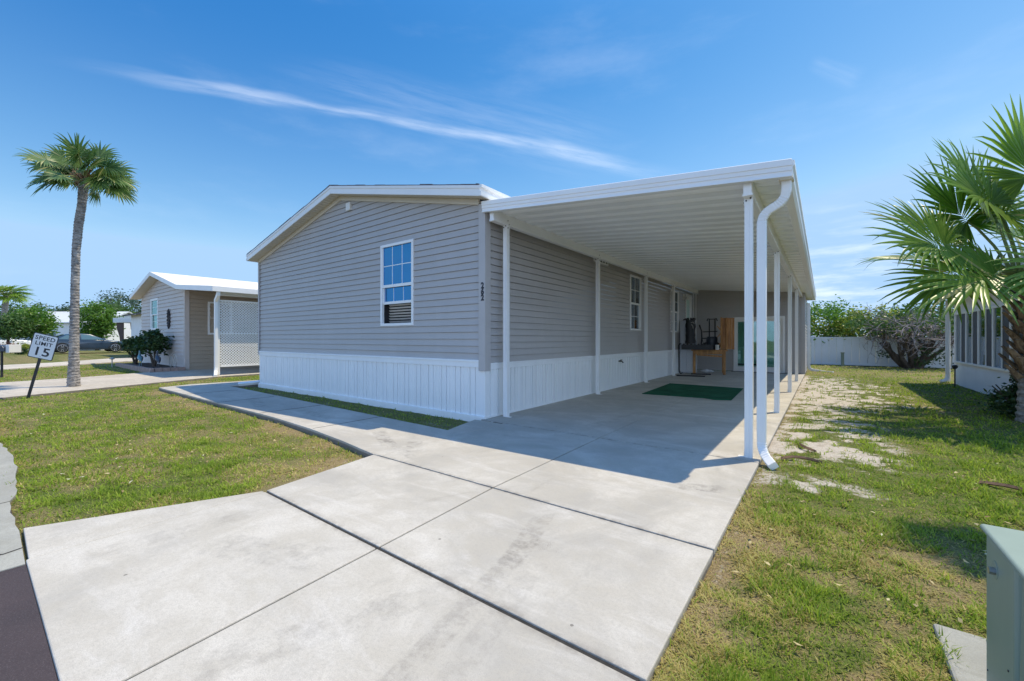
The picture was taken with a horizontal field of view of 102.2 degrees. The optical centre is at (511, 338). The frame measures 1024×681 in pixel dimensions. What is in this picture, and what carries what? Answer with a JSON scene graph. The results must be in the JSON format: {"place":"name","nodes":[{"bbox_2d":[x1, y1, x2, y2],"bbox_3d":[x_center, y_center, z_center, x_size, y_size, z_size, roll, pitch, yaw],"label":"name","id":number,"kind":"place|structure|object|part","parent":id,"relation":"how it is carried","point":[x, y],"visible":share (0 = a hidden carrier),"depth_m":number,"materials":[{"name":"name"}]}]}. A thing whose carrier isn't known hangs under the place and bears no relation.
{"place":"outdoors","nodes":[
{"label":"outdoors","id":0,"kind":"place"},
{"bbox_2d":[0,344,20,376],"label":"mailbox","id":1,"kind":"object","parent":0,"point":[11,348],"visible":0.98,"depth_m":13.73,"materials":[{"name":"white metal"}]},
{"bbox_2d":[0,511,57,680],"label":"street","id":2,"kind":"structure","parent":0,"point":[25,654],"depth_m":1.72,"materials":[{"name":"grey asphalt"}]},
{"bbox_2d":[3,358,167,369],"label":"driveway","id":3,"kind":"structure","parent":0,"point":[54,364],"depth_m":19.58,"materials":[{"name":"concrete"}]},
{"bbox_2d":[0,367,259,399],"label":"neighbour driveway","id":4,"kind":"structure","parent":0,"point":[10,390],"depth_m":12.02,"materials":[{"name":"concrete"}]},
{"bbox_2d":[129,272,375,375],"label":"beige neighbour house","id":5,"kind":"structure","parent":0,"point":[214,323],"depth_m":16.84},
{"bbox_2d":[150,298,165,329],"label":"window","id":6,"kind":"structure","parent":5,"relation":"in","point":[154,304],"depth_m":19.15,"materials":[{"name":"glass"}]},
{"bbox_2d":[166,309,169,328],"bbox_3d":[-14.628,-0.860,17.561,0.359,0.848,0.076,0,0,37],"label":"wall ornament","id":7,"kind":"object","parent":5,"relation":"attached to","point":[168,318],"depth_m":17.51,"materials":[{"name":"metal"}]},
{"bbox_2d":[208,302,231,334],"bbox_3d":[-12.391,-0.855,17.425,0.436,1.350,0.880,0,0,37],"label":"window","id":8,"kind":"structure","parent":5,"relation":"in","point":[209,333],"depth_m":16.99,"materials":[{"name":"white plastic"}]},
{"bbox_2d":[23,370,804,680],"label":"driveway","id":9,"kind":"structure","parent":0,"point":[124,596],"depth_m":2.28,"materials":[{"name":"concrete"}]},
{"bbox_2d":[126,422,706,680],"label":"driveway joint filler","id":10,"kind":"object","parent":9,"relation":"on","point":[528,624],"visible":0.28,"depth_m":1.98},
{"bbox_2d":[481,158,815,469],"bbox_3d":[5.779,-0.407,11.276,3.910,3.344,15.694,0,0,37],"label":"carport","id":11,"kind":"object","parent":9,"relation":"on","point":[738,228],"visible":0.98,"depth_m":6.17,"materials":[{"name":"white metal"}]},
{"bbox_2d":[678,343,682,373],"bbox_3d":[5.636,0.660,13.809,0.155,1.032,0.032,0,0,37],"label":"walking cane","id":12,"kind":"object","parent":9,"relation":"on","point":[678,359],"visible":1,"depth_m":13.83,"materials":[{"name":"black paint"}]},
{"bbox_2d":[680,321,696,372],"bbox_3d":[6.320,0.275,14.794,0.450,1.850,0.562,0,0,37],"label":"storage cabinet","id":13,"kind":"object","parent":9,"relation":"on","point":[686,361],"visible":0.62,"depth_m":14.65,"materials":[{"name":"metal"}]},
{"bbox_3d":[6.078,0.265,14.664,0.210,1.790,0.019,0,0,37],"label":"door","id":14,"kind":"part","parent":13,"relation":"part of","materials":[{"name":"white plastic"}]},
{"bbox_3d":[6.258,0.265,14.529,0.220,1.790,0.019,0,0,37],"label":"door","id":15,"kind":"part","parent":13,"relation":"part of","materials":[{"name":"white plastic"}]},
{"bbox_2d":[676,375,704,376],"bbox_3d":[5.804,1.198,13.418,0.860,0.040,0.050,0,0,25],"label":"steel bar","id":16,"kind":"object","parent":9,"relation":"on","point":[692,375],"visible":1,"depth_m":13.35,"materials":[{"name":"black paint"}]},
{"bbox_2d":[642,383,743,399],"bbox_3d":[4.280,1.211,9.652,1.880,0.010,2.570,0,0,37],"label":"carpet","id":17,"kind":"object","parent":9,"relation":"on","point":[703,391],"visible":1,"depth_m":9.46,"materials":[{"name":"green carpet"}]},
{"bbox_2d":[700,369,713,372],"bbox_3d":[6.980,1.143,14.748,0.439,0.146,0.242,0,0,37],"label":"cloth bundle","id":18,"kind":"object","parent":9,"relation":"on","point":[706,371],"visible":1,"depth_m":14.69,"materials":[{"name":"white fabric"}]},
{"bbox_2d":[691,349,727,374],"bbox_3d":[6.999,0.796,14.653,1.130,0.847,1.150,0,0,26],"label":"work bench","id":19,"kind":"object","parent":9,"relation":"on","point":[707,352],"visible":0.76,"depth_m":14.16,"materials":[{"name":"brown wood"}]},
{"bbox_2d":[681,344,712,349],"bbox_3d":[6.412,0.267,14.297,1.000,0.208,0.200,0,0,26],"label":"black tray","id":20,"kind":"object","parent":19,"relation":"on","point":[696,347],"visible":1,"depth_m":14.21,"materials":[{"name":"paint"}]},
{"bbox_2d":[683,318,695,343],"bbox_3d":[6.202,-0.290,14.400,0.394,0.910,0.271,0,0,37],"label":"golf bag","id":21,"kind":"object","parent":20,"relation":"on","point":[690,325],"visible":1,"depth_m":14.30,"materials":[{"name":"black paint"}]},
{"bbox_2d":[699,318,719,347],"bbox_3d":[7.049,-0.179,14.727,0.704,1.097,0.314,0,0,26],"label":"hand truck","id":22,"kind":"object","parent":19,"relation":"on","point":[709,331],"visible":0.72,"depth_m":14.67,"materials":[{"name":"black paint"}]},
{"bbox_2d":[706,337,717,349],"bbox_3d":[7.035,0.146,14.530,0.370,0.452,0.364,0,0,37],"label":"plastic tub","id":23,"kind":"object","parent":19,"relation":"on","point":[712,340],"visible":0.69,"depth_m":14.38,"materials":[{"name":"black plastic"}]},
{"bbox_2d":[717,317,733,349],"bbox_3d":[7.361,-0.185,14.243,0.542,1.090,0.735,0,0,26],"label":"cedar cabinet","id":24,"kind":"object","parent":19,"relation":"on","point":[726,329],"visible":1,"depth_m":13.94,"materials":[{"name":"brown wood"}]},
{"bbox_2d":[0,341,1023,680],"bbox_3d":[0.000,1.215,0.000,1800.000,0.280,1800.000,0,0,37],"label":"ground","id":25,"kind":"structure","parent":0,"point":[778,445],"depth_m":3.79,"materials":[{"name":"green plant"}]},
{"bbox_2d":[0,443,24,571],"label":"gutter","id":26,"kind":"object","parent":25,"relation":"on","point":[10,539],"visible":0.83,"depth_m":2.80,"materials":[{"name":"concrete"}]},
{"bbox_2d":[0,338,30,349],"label":"parked car","id":27,"kind":"object","parent":25,"relation":"on","point":[18,341],"visible":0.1,"depth_m":40.79,"materials":[{"name":"white paint"}]},
{"bbox_2d":[0,285,35,317],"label":"cabbage palm","id":28,"kind":"object","parent":25,"relation":"on","point":[6,297],"visible":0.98,"depth_m":43.97,"materials":[{"name":"green plant"}]},
{"bbox_2d":[14,347,28,354],"bbox_3d":[-34.015,0.809,28.575,0.960,0.647,0.743,0,0,37],"label":"garden shrub","id":29,"kind":"object","parent":25,"relation":"on","point":[23,351],"visible":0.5,"depth_m":28.48,"materials":[{"name":"green plant"}]},
{"bbox_2d":[0,312,43,343],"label":"bushy tree","id":30,"kind":"object","parent":25,"relation":"on","point":[18,326],"visible":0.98,"depth_m":35.70,"materials":[{"name":"green plant"}]},
{"bbox_2d":[19,342,29,353],"bbox_3d":[-35.538,0.728,30.031,1.145,1.025,1.019,0,0,23],"label":"garden shrub","id":31,"kind":"object","parent":25,"relation":"on","point":[24,345],"visible":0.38,"depth_m":29.99,"materials":[{"name":"green plant"}]},
{"bbox_2d":[0,301,52,316],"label":"bushy tree","id":32,"kind":"object","parent":25,"relation":"on","point":[12,308],"visible":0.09,"depth_m":57.05,"materials":[{"name":"green plant"}]},
{"bbox_2d":[1,303,63,340],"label":"bushy tree","id":33,"kind":"object","parent":25,"relation":"on","point":[46,327],"visible":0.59,"depth_m":37.93,"materials":[{"name":"green plant"}]},
{"bbox_2d":[26,332,58,397],"bbox_3d":[-10.205,0.599,8.933,0.650,1.487,0.120,0,0,-4],"label":"speed sign","id":34,"kind":"object","parent":25,"relation":"on","point":[43,346],"visible":1,"depth_m":8.94,"materials":[{"name":"grey metal"}]},
{"bbox_2d":[46,302,84,311],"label":"bushy tree","id":35,"kind":"object","parent":25,"relation":"on","point":[65,309],"visible":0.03,"depth_m":64.51,"materials":[{"name":"green plant"}]},
{"bbox_2d":[17,312,132,340],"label":"white far house","id":36,"kind":"structure","parent":25,"relation":"on","point":[63,317],"depth_m":46.43,"materials":[{"name":"paint"}]},
{"bbox_2d":[17,132,138,386],"bbox_3d":[-11.227,-1.993,10.770,2.437,6.646,2.348,0,0,37],"label":"cabbage palm","id":37,"kind":"object","parent":25,"relation":"on","point":[111,179],"visible":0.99,"depth_m":10.69,"materials":[{"name":"green plant"}]},
{"bbox_2d":[55,333,123,352],"bbox_3d":[-32.081,0.290,31.122,2.079,1.440,4.760,0,0,35],"label":"parked car","id":38,"kind":"object","parent":25,"relation":"on","point":[90,342],"visible":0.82,"depth_m":30.66,"materials":[{"name":"paint"}]},
{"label":"side window","id":39,"kind":"part","parent":38,"relation":"part of","materials":[{"name":"blue glass"}]},
{"bbox_2d":[68,299,126,339],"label":"bushy tree","id":40,"kind":"object","parent":25,"relation":"on","point":[100,320],"visible":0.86,"depth_m":42.56,"materials":[{"name":"green plant"}]},
{"bbox_2d":[92,288,142,314],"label":"bushy tree","id":41,"kind":"object","parent":25,"relation":"on","point":[131,302],"visible":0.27,"depth_m":60.96,"materials":[{"name":"green plant"}]},
{"bbox_2d":[113,318,130,350],"bbox_3d":[-35.600,-0.390,42.250,5.200,3.220,5.500,0,0,0],"label":"scalloped carport","id":42,"kind":"object","parent":25,"relation":"on","point":[119,322],"visible":0.08,"depth_m":39.70,"materials":[{"name":"white metal"}]},
{"bbox_2d":[104,299,139,312],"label":"bushy tree","id":43,"kind":"object","parent":25,"relation":"on","point":[121,308],"visible":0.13,"depth_m":50.19,"materials":[{"name":"green plant"}]},
{"bbox_2d":[122,312,176,355],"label":"brown roofed house","id":44,"kind":"structure","parent":25,"relation":"on","point":[136,324],"depth_m":27.86,"materials":[{"name":"white paint"}]},
{"bbox_2d":[115,363,185,371],"bbox_3d":[-15.393,1.204,17.483,5.870,0.231,1.120,0,0,37],"label":"planting bed","id":45,"kind":"object","parent":25,"relation":"on","point":[146,367],"visible":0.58,"depth_m":16.31,"materials":[{"name":"soil"}]},
{"bbox_2d":[118,335,142,363],"bbox_3d":[-16.868,0.494,18.557,1.439,1.388,1.314,0,0,37],"label":"rounded shrub","id":46,"kind":"object","parent":45,"relation":"on","point":[126,344],"visible":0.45,"depth_m":18.30,"materials":[{"name":"green plant"}]},
{"bbox_2d":[137,350,142,365],"bbox_3d":[-15.511,0.805,17.236,0.201,0.651,0.388,0,0,-30],"label":"bird statue","id":47,"kind":"object","parent":45,"relation":"on","point":[139,357],"visible":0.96,"depth_m":17.18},
{"bbox_2d":[131,328,174,365],"bbox_3d":[-14.934,0.375,17.137,1.758,1.636,1.282,0,0,37],"label":"rounded shrub","id":48,"kind":"object","parent":45,"relation":"on","point":[152,340],"visible":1,"depth_m":16.94,"materials":[{"name":"green plant"}]},
{"bbox_2d":[155,351,160,362],"bbox_3d":[-14.047,0.805,16.354,0.388,0.651,0.201,0,0,14],"label":"bird statue","id":49,"kind":"object","parent":45,"relation":"on","point":[157,358],"visible":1,"depth_m":16.30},
{"bbox_2d":[169,353,176,366],"bbox_3d":[-13.495,0.811,16.429,0.989,0.638,0.024,0,0,37],"label":"wire ornament","id":50,"kind":"object","parent":45,"relation":"on","point":[172,360],"visible":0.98,"depth_m":16.39,"materials":[{"name":"metal"}]},
{"bbox_2d":[159,380,499,456],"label":"walkway","id":51,"kind":"structure","parent":25,"relation":"on","point":[377,436],"depth_m":6.18,"materials":[{"name":"concrete"}]},
{"bbox_2d":[19,401,1011,666],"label":"fallen leaves","id":52,"kind":"object","parent":25,"relation":"on","point":[733,571],"visible":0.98,"depth_m":3.21,"materials":[{"name":"brown plant"}]},
{"bbox_2d":[238,183,833,420],"bbox_3d":[2.547,-0.925,13.459,12.775,4.505,15.836,0,0,37],"label":"mobile home","id":53,"kind":"object","parent":25,"relation":"on","point":[405,282],"visible":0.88,"depth_m":8.15,"materials":[{"name":"grey plastic"}]},
{"bbox_2d":[380,239,420,325],"bbox_3d":[-1.998,-1.005,7.743,0.950,1.530,0.436,0,0,37],"label":"window","id":54,"kind":"structure","parent":53,"relation":"in","point":[397,264],"depth_m":7.65,"materials":[{"name":"glass"}]},
{"bbox_2d":[616,274,640,330],"bbox_3d":[3.246,-0.980,11.490,0.436,1.500,0.820,0,0,37],"label":"window","id":55,"kind":"structure","parent":53,"relation":"in","point":[635,281],"depth_m":11.43,"materials":[{"name":"grey glass"}]},
{"bbox_2d":[661,289,678,331],"bbox_3d":[5.503,-0.955,14.485,0.436,1.450,0.960,0,0,37],"label":"window","id":56,"kind":"structure","parent":53,"relation":"in","point":[676,292],"depth_m":14.60,"materials":[{"name":"grey glass"}]},
{"bbox_2d":[685,294,691,320],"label":"window","id":57,"kind":"structure","parent":53,"relation":"in","point":[688,302],"depth_m":15.94,"materials":[{"name":"white glass"}]},
{"bbox_2d":[732,316,785,373],"bbox_3d":[8.989,0.215,15.070,1.720,2.050,0.290,0,0,37],"label":"sliding door","id":58,"kind":"structure","parent":53,"relation":"in","point":[738,351],"depth_m":15.15,"materials":[{"name":"glass"}]},
{"bbox_2d":[781,455,821,463],"bbox_3d":[2.943,1.222,4.209,0.342,0.050,0.085,0,0,25],"label":"palm stalk","id":59,"kind":"object","parent":25,"relation":"on","point":[801,457],"visible":1,"depth_m":4.21,"materials":[{"name":"brown plant"}]},
{"bbox_2d":[799,443,816,451],"bbox_3d":[3.320,1.222,4.689,0.085,0.050,0.302,0,0,3],"label":"palm stalk","id":60,"kind":"object","parent":25,"relation":"on","point":[806,447],"visible":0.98,"depth_m":4.60,"materials":[{"name":"brown plant"}]},
{"bbox_2d":[678,336,953,367],"bbox_3d":[17.531,0.578,18.093,21.633,1.485,0.207,0,0,37],"label":"vinyl fence","id":61,"kind":"object","parent":25,"relation":"on","point":[825,353],"visible":0.2,"depth_m":19.25,"materials":[{"name":"white plastic"}]},
{"bbox_2d":[799,294,878,351],"bbox_3d":[15.936,-0.417,21.254,4.792,3.678,3.735,0,0,37],"label":"hedge tree","id":62,"kind":"object","parent":25,"relation":"on","point":[830,318],"visible":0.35,"depth_m":20.61,"materials":[{"name":"green plant"}]},
{"bbox_2d":[840,352,844,365],"bbox_3d":[15.258,0.970,19.054,0.150,0.700,0.150,0,0,37],"label":"standpipe","id":63,"kind":"object","parent":25,"relation":"on","point":[842,358],"visible":0.83,"depth_m":19.01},
{"bbox_2d":[810,303,928,352],"bbox_3d":[17.145,-0.187,19.611,5.219,3.220,2.760,0,0,37],"label":"hedge tree","id":64,"kind":"object","parent":25,"relation":"on","point":[835,327],"visible":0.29,"depth_m":19.84,"materials":[{"name":"green plant"}]},
{"bbox_2d":[810,364,952,368],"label":"leaf litter","id":65,"kind":"object","parent":25,"relation":"on","point":[870,366],"visible":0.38,"depth_m":18.64,"materials":[{"name":"brown plant"}]},
{"bbox_2d":[837,302,953,368],"bbox_3d":[16.791,-0.124,17.358,4.651,3.104,4.400,0,0,-9],"label":"bush","id":66,"kind":"object","parent":25,"relation":"on","point":[909,332],"visible":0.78,"depth_m":17.22,"materials":[{"name":"green plant"}]},
{"bbox_2d":[885,300,953,364],"bbox_3d":[20.714,-0.341,20.204,5.278,3.525,3.956,0,0,37],"label":"hedge tree","id":67,"kind":"object","parent":25,"relation":"on","point":[938,307],"visible":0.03,"depth_m":19.79,"materials":[{"name":"green plant"}]},
{"bbox_2d":[857,95,1023,422],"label":"cabbage palm","id":68,"kind":"object","parent":25,"relation":"on","point":[993,198],"visible":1,"depth_m":6.21,"materials":[{"name":"green plant"}]},
{"bbox_2d":[952,365,957,386],"bbox_3d":[11.440,0.995,10.662,0.120,0.650,0.114,0,0,37],"label":"garden lamp","id":69,"kind":"object","parent":25,"relation":"on","point":[954,367],"visible":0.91,"depth_m":10.65,"materials":[{"name":"metal"}]},
{"bbox_2d":[933,624,986,680],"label":"equipment pad","id":70,"kind":"object","parent":25,"relation":"on","point":[973,652],"visible":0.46,"depth_m":1.61,"materials":[{"name":"concrete"}]},
{"bbox_2d":[980,524,1023,680],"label":"transformer box","id":71,"kind":"object","parent":70,"relation":"on","point":[1005,604],"visible":1,"depth_m":1.30,"materials":[{"name":"green metal"}]},
{"bbox_2d":[922,256,1023,400],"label":"white sunroom house","id":72,"kind":"structure","parent":25,"relation":"on","point":[980,338],"depth_m":9.71,"materials":[{"name":"paint"}]},
{"bbox_2d":[955,311,965,361],"bbox_3d":[12.010,-0.052,10.978,0.130,1.315,1.050,0,0,37],"label":"window","id":73,"kind":"structure","parent":72,"relation":"in","point":[960,329],"depth_m":10.99,"materials":[{"name":"glass"}]},
{"bbox_2d":[965,309,977,363],"bbox_3d":[11.378,-0.052,10.140,0.130,1.315,1.050,0,0,37],"label":"window","id":74,"kind":"structure","parent":72,"relation":"in","point":[972,322],"depth_m":10.13,"materials":[{"name":"grey glass"}]},
{"bbox_2d":[978,306,991,366],"bbox_3d":[10.746,-0.052,9.301,0.130,1.315,1.050,0,0,37],"label":"window","id":75,"kind":"structure","parent":72,"relation":"in","point":[984,322],"depth_m":9.30,"materials":[{"name":"grey glass"}]},
{"bbox_2d":[992,303,1009,368],"bbox_3d":[10.114,-0.052,8.462,0.130,1.315,1.050,0,0,37],"label":"window","id":76,"kind":"structure","parent":72,"relation":"in","point":[999,336],"depth_m":8.64,"materials":[{"name":"white plastic"}]},
{"bbox_2d":[1010,305,1017,369],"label":"window","id":77,"kind":"structure","parent":72,"relation":"in","point":[1011,340],"depth_m":8.04,"materials":[{"name":"white plastic"}]},
{"bbox_2d":[974,369,1019,418],"bbox_3d":[8.233,1.001,6.476,1.224,1.180,1.302,0,0,37],"label":"leafy bush","id":78,"kind":"object","parent":25,"relation":"on","point":[1000,398],"visible":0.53,"depth_m":6.66,"materials":[{"name":"green plant"}]},
{"bbox_2d":[979,481,1022,490],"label":"palm stalk","id":79,"kind":"object","parent":25,"relation":"on","point":[1001,485],"visible":1,"depth_m":3.44,"materials":[{"name":"brown plant"}]},
{"bbox_2d":[0,0,1023,336],"label":"sky","id":80,"kind":"structure","parent":0,"point":[231,117],"materials":[{"name":"blue"}]}
]}

